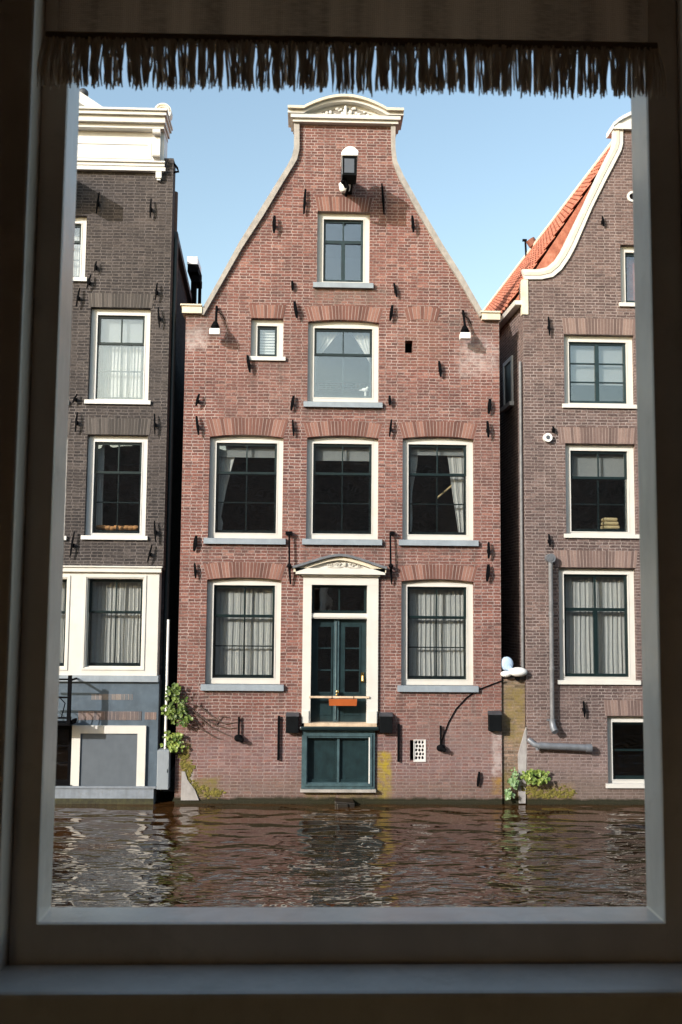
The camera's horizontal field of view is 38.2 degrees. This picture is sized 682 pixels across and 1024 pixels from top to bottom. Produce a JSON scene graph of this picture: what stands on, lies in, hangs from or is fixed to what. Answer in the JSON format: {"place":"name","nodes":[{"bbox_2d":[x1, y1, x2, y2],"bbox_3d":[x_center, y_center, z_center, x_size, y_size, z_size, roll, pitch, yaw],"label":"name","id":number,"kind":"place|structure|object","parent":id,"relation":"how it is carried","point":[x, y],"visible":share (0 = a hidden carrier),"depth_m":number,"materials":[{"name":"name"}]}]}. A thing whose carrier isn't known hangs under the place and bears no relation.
{"place":"outdoors","nodes":[
{"label":"outdoors","id":0,"kind":"place"},
{"bbox_2d":[160,764,174,791],"bbox_3d":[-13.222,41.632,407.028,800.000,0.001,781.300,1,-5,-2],"label":"ground","id":1,"kind":"structure","parent":0,"point":[172,785],"depth_m":19.13,"materials":[{"name":"black"}]},
{"bbox_2d":[55,88,201,803],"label":"dark brick house","id":2,"kind":"structure","parent":1,"relation":"on","point":[132,291],"depth_m":18.40,"materials":[{"name":"brown brick"}]},
{"bbox_2d":[59,579,66,666],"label":"window","id":3,"kind":"structure","parent":2,"relation":"in","point":[64,583],"depth_m":18.14,"materials":[{"name":"beige paint"}]},
{"bbox_2d":[55,725,71,785],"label":"window","id":4,"kind":"structure","parent":2,"relation":"in","point":[58,782],"depth_m":17.79,"materials":[{"name":"black metal"}]},
{"bbox_2d":[57,675,76,725],"bbox_3d":[-5.177,3.327,17.508,0.883,0.870,0.460,1,-5,-2],"label":"iron railing","id":5,"kind":"object","parent":2,"relation":"attached to","point":[68,722],"visible":0.31,"depth_m":17.30,"materials":[{"name":"black metal"}]},
{"bbox_2d":[73,217,86,281],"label":"window","id":6,"kind":"structure","parent":2,"relation":"in","point":[79,242],"depth_m":18.74,"materials":[{"name":"white paint"}]},
{"bbox_2d":[85,578,142,666],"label":"window","id":7,"kind":"structure","parent":2,"relation":"in","point":[105,639],"depth_m":18.19,"materials":[{"name":"beige paint"}]},
{"bbox_2d":[81,435,147,539],"bbox_3d":[-4.160,-0.447,18.341,1.215,1.953,0.387,1,-5,-2],"label":"window","id":8,"kind":"structure","parent":2,"relation":"in","point":[96,444],"depth_m":18.35,"materials":[{"name":"white paint"}]},
{"bbox_2d":[96,525,137,530],"bbox_3d":[-4.193,0.302,18.457,0.848,0.116,0.140,1,-5,-2],"label":"orange cloth","id":9,"kind":"object","parent":2,"relation":"in","point":[120,528],"visible":0.98,"depth_m":18.41,"materials":[{"name":"orange fabric"}]},
{"bbox_2d":[84,309,150,404],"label":"window","id":10,"kind":"structure","parent":2,"relation":"in","point":[114,332],"depth_m":18.68,"materials":[{"name":"white paint"}]},
{"bbox_2d":[156,748,170,789],"bbox_3d":[-3.188,4.621,17.719,0.212,0.691,0.268,1,-5,-2],"label":"meter cabinet","id":11,"kind":"object","parent":2,"relation":"attached to","point":[163,767],"visible":0.92,"depth_m":17.60,"materials":[{"name":"grey metal"}]},
{"bbox_2d":[174,94,501,803],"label":"brick house","id":12,"kind":"structure","parent":1,"relation":"on","point":[332,544],"depth_m":18.43,"materials":[{"name":"red brick"}]},
{"bbox_2d":[160,730,188,753],"bbox_3d":[-2.998,4.146,17.707,0.528,0.419,0.206,1,-5,-2],"label":"climbing plant","id":13,"kind":"object","parent":12,"relation":"attached to","point":[173,744],"visible":1,"depth_m":17.70,"materials":[{"name":"green plant"}]},
{"bbox_2d":[161,683,236,739],"bbox_3d":[-2.557,3.602,17.735,1.405,1.035,0.283,1,-5,-2],"label":"climbing plant","id":14,"kind":"object","parent":12,"relation":"attached to","point":[174,691],"visible":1,"depth_m":17.75,"materials":[{"name":"green plant"}]},
{"bbox_2d":[177,752,226,798],"bbox_3d":[-2.510,4.756,17.760,0.898,0.838,0.025,1,-5,-2],"label":"moss patch","id":15,"kind":"object","parent":12,"relation":"attached to","point":[186,767],"visible":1,"depth_m":17.74,"materials":[{"name":"plant"}]},
{"bbox_2d":[209,305,224,336],"bbox_3d":[-2.318,-3.581,18.381,0.218,0.630,0.383,-1,-5,11],"label":"floodlight","id":16,"kind":"object","parent":12,"relation":"attached to","point":[214,330],"visible":1,"depth_m":18.23,"materials":[{"name":"white metal"}]},
{"bbox_2d":[234,717,243,742],"bbox_3d":[-1.831,3.928,17.767,0.186,0.456,0.144,-4,-7,43],"label":"mooring hook","id":17,"kind":"object","parent":12,"relation":"attached to","point":[238,738],"visible":1,"depth_m":17.74,"materials":[{"name":"black metal"}]},
{"bbox_2d":[200,578,283,690],"bbox_3d":[-1.792,2.240,18.153,1.503,2.049,0.412,1,-5,-2],"label":"window","id":18,"kind":"structure","parent":12,"relation":"in","point":[229,630],"depth_m":18.28,"materials":[{"name":"beige paint"}]},
{"bbox_2d":[203,436,285,544],"bbox_3d":[-1.771,-0.410,18.402,1.507,2.042,0.412,1,-5,-2],"label":"window","id":19,"kind":"structure","parent":12,"relation":"in","point":[223,450],"depth_m":18.44,"materials":[{"name":"beige paint"}]},
{"bbox_2d":[249,320,285,360],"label":"window","id":20,"kind":"structure","parent":12,"relation":"in","point":[256,325],"depth_m":18.67,"materials":[{"name":"beige paint"}]},
{"bbox_2d":[286,712,298,732],"bbox_3d":[-0.883,3.815,17.829,0.240,0.355,0.143,1,-5,-2],"label":"wall box","id":21,"kind":"object","parent":12,"relation":"attached to","point":[292,722],"visible":1,"depth_m":17.77,"materials":[{"name":"black plastic"}]},
{"bbox_2d":[310,619,338,721],"bbox_3d":[-0.295,2.905,18.093,0.520,1.879,0.161,1,-5,-2],"label":"door","id":22,"kind":"structure","parent":12,"relation":"in","point":[320,710],"depth_m":18.11,"materials":[{"name":"teal paint"}]},
{"bbox_2d":[309,696,368,705],"bbox_3d":[-0.034,3.426,17.857,1.094,0.166,0.120,1,-5,-2],"label":"door bar","id":23,"kind":"object","parent":12,"relation":"attached to","point":[343,702],"depth_m":17.81,"materials":[{"name":"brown wood"}]},
{"bbox_2d":[311,585,366,613],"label":"transom window","id":24,"kind":"structure","parent":12,"relation":"in","point":[313,586],"depth_m":18.24,"materials":[{"name":"green paint"}]},
{"bbox_2d":[302,437,381,544],"bbox_3d":[0.024,-0.399,18.431,1.477,2.048,0.357,1,-5,-2],"label":"window","id":25,"kind":"structure","parent":12,"relation":"in","point":[342,449],"depth_m":18.48,"materials":[{"name":"beige paint"}]},
{"bbox_2d":[313,213,372,288],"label":"window","id":26,"kind":"structure","parent":12,"relation":"in","point":[323,218],"depth_m":18.89,"materials":[{"name":"beige paint"}]},
{"bbox_2d":[303,322,382,407],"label":"window","id":27,"kind":"structure","parent":12,"relation":"in","point":[320,334],"depth_m":18.71,"materials":[{"name":"beige paint"}]},
{"bbox_2d":[339,146,358,196],"bbox_3d":[0.130,-6.241,18.391,0.346,0.761,1.010,1,-5,-2],"label":"hoist lantern","id":28,"kind":"object","parent":12,"relation":"attached to","point":[349,157],"visible":1,"depth_m":17.94,"materials":[{"name":"black metal"}]},
{"bbox_2d":[338,619,366,721],"bbox_3d":[0.188,2.912,18.116,0.559,1.879,0.143,1,-5,-2],"label":"door","id":29,"kind":"structure","parent":12,"relation":"in","point":[357,713],"depth_m":18.13,"materials":[{"name":"teal paint"}]},
{"bbox_2d":[359,387,368,395],"bbox_3d":[0.435,-2.300,18.790,0.188,0.196,0.060,1,-5,-2],"label":"bird figurine","id":30,"kind":"object","parent":12,"relation":"in","point":[364,390],"visible":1,"depth_m":18.78,"materials":[{"name":"white ceramic"}]},
{"bbox_2d":[379,712,392,732],"bbox_3d":[0.816,3.827,17.883,0.240,0.355,0.143,1,-5,-2],"label":"wall box","id":31,"kind":"object","parent":12,"relation":"attached to","point":[385,722],"visible":1,"depth_m":17.82,"materials":[{"name":"black plastic"}]},
{"bbox_2d":[397,579,478,691],"bbox_3d":[1.776,2.280,18.265,1.483,2.054,0.412,1,-5,-2],"label":"window","id":32,"kind":"structure","parent":12,"relation":"in","point":[452,661],"depth_m":18.39,"materials":[{"name":"beige paint"}]},
{"bbox_2d":[399,437,478,545],"bbox_3d":[1.812,-0.382,18.515,1.478,2.054,0.412,1,-5,-2],"label":"window","id":33,"kind":"structure","parent":12,"relation":"in","point":[459,452],"depth_m":18.56,"materials":[{"name":"beige paint"}]},
{"bbox_2d":[437,726,445,752],"bbox_3d":[1.830,4.122,17.867,0.186,0.473,0.144,-4,-7,43],"label":"mooring hook","id":34,"kind":"object","parent":12,"relation":"attached to","point":[441,748],"visible":1,"depth_m":17.84,"materials":[{"name":"black metal"}]},
{"bbox_2d":[438,485,450,497],"bbox_3d":[2.000,-0.389,19.044,0.342,0.286,0.040,2,-6,-20],"label":"yellow stick","id":35,"kind":"object","parent":12,"relation":"in","point":[444,491],"visible":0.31,"depth_m":19.03,"materials":[{"name":"wood"}]},
{"bbox_2d":[459,310,470,340],"bbox_3d":[2.337,-3.531,18.528,0.218,0.630,0.383,-1,-5,11],"label":"floodlight","id":36,"kind":"object","parent":12,"relation":"attached to","point":[465,334],"visible":1,"depth_m":18.38,"materials":[{"name":"white metal"}]},
{"bbox_2d":[442,680,503,740],"bbox_3d":[2.395,3.665,18.009,1.180,1.189,0.021,1,-5,-2],"label":"cable","id":37,"kind":"object","parent":12,"relation":"attached to","point":[462,702],"visible":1,"depth_m":18.01,"materials":[{"name":"black metal"}]},
{"bbox_2d":[487,711,501,730],"bbox_3d":[2.803,3.811,17.949,0.240,0.355,0.143,1,-5,-2],"label":"wall box","id":38,"kind":"object","parent":12,"relation":"attached to","point":[494,720],"visible":1,"depth_m":17.89,"materials":[{"name":"black plastic"}]},
{"bbox_2d":[482,112,644,804],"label":"gabled brick house","id":39,"kind":"structure","parent":1,"relation":"on","point":[562,300],"depth_m":18.63,"materials":[{"name":"brown brick"}]},
{"bbox_2d":[500,355,513,412],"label":"side window","id":40,"kind":"structure","parent":39,"relation":"in","point":[508,402],"depth_m":19.73,"materials":[{"name":"black glass"}]},
{"bbox_2d":[518,727,526,802],"bbox_3d":[3.319,4.604,17.989,0.171,1.398,0.047,1,-5,-2],"label":"lead flashing","id":41,"kind":"object","parent":39,"relation":"attached to","point":[522,756],"visible":1,"depth_m":17.96,"materials":[{"name":"grey metal"}]},
{"bbox_2d":[520,769,550,785],"bbox_3d":[3.519,4.802,17.814,0.568,0.298,0.290,1,-5,-2],"label":"wall plant","id":42,"kind":"object","parent":39,"relation":"attached to","point":[528,777],"depth_m":17.81,"materials":[{"name":"green plant"}]},
{"bbox_2d":[543,433,551,441],"bbox_3d":[3.881,-1.395,18.498,0.164,0.164,0.094,1,-5,-2],"label":"alarm siren","id":43,"kind":"object","parent":39,"relation":"attached to","point":[547,437],"visible":1,"depth_m":18.45,"materials":[{"name":"grey plastic"}]},
{"bbox_2d":[521,783,576,798],"bbox_3d":[3.789,5.085,17.933,1.042,0.295,0.025,1,-5,-2],"label":"moss patch","id":44,"kind":"object","parent":39,"relation":"attached to","point":[539,794],"visible":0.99,"depth_m":17.92,"materials":[{"name":"plant"}]},
{"bbox_2d":[557,568,640,684],"bbox_3d":[4.756,2.121,18.388,1.542,2.146,0.385,1,-5,-2],"label":"window","id":45,"kind":"structure","parent":39,"relation":"in","point":[597,647],"depth_m":18.50,"materials":[{"name":"beige paint"}]},
{"bbox_2d":[562,336,636,408],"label":"window","id":46,"kind":"structure","parent":39,"relation":"in","point":[598,361],"depth_m":18.88,"materials":[{"name":"beige paint"}]},
{"bbox_2d":[564,444,639,538],"bbox_3d":[4.876,-0.387,18.600,1.429,1.782,0.332,1,-5,-2],"label":"window","id":47,"kind":"structure","parent":39,"relation":"in","point":[582,462],"depth_m":18.66,"materials":[{"name":"beige paint"}]},
{"bbox_2d":[600,518,619,528],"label":"folded towels","id":48,"kind":"object","parent":39,"relation":"in","point":[608,523],"visible":0.95,"depth_m":18.74,"materials":[{"name":"yellow fabric"}]},
{"bbox_2d":[606,716,643,787],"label":"window","id":49,"kind":"structure","parent":39,"relation":"in","point":[614,781],"depth_m":18.15,"materials":[{"name":"beige paint"}]},
{"bbox_2d":[619,247,634,306],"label":"window","id":50,"kind":"structure","parent":39,"relation":"in","point":[625,252],"depth_m":19.01,"materials":[{"name":"beige paint"}]},
{"bbox_2d":[51,801,646,906],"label":"canal water","id":51,"kind":"structure","parent":0,"point":[163,854],"depth_m":14.14,"materials":[{"name":"brown liquid"}]},
{"bbox_2d":[335,798,354,806],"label":"mooring block","id":52,"kind":"structure","parent":51,"relation":"in","point":[342,802],"depth_m":17.57,"materials":[{"name":"black wood"}]},
{"bbox_2d":[501,677,525,803],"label":"brick pier","id":53,"kind":"structure","parent":51,"relation":"in","point":[513,705],"depth_m":18.07,"materials":[{"name":"yellow brick"}]},
{"bbox_2d":[504,767,519,799],"bbox_3d":[3.100,4.922,17.823,0.308,0.589,0.224,1,-5,-2],"label":"wall plant","id":54,"kind":"object","parent":53,"relation":"attached to","point":[513,781],"depth_m":17.82,"materials":[{"name":"green plant"}]},
{"bbox_2d":[501,657,526,680],"bbox_3d":[3.173,2.879,18.094,0.494,0.433,0.295,1,-5,-2],"label":"white lamp","id":55,"kind":"object","parent":53,"relation":"on","point":[509,669],"visible":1,"depth_m":18.04,"materials":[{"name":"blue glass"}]},
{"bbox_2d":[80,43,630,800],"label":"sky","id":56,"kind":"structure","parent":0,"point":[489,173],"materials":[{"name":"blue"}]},
{"label":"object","id":57,"kind":"structure","parent":0,"visible":0},
{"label":"canal side wall","id":58,"kind":"structure","parent":57,"relation":"on","visible":0},
{"bbox_2d":[0,0,681,1023],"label":"window frame","id":59,"kind":"object","parent":58,"relation":"attached to","point":[340,964],"visible":1,"depth_m":1.21,"materials":[{"name":"brown paint"}]},
{"bbox_2d":[37,0,666,99],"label":"woven blind","id":60,"kind":"object","parent":59,"relation":"attached to","point":[497,38],"visible":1,"depth_m":1.23,"materials":[{"name":"brown wicker"}]}
]}

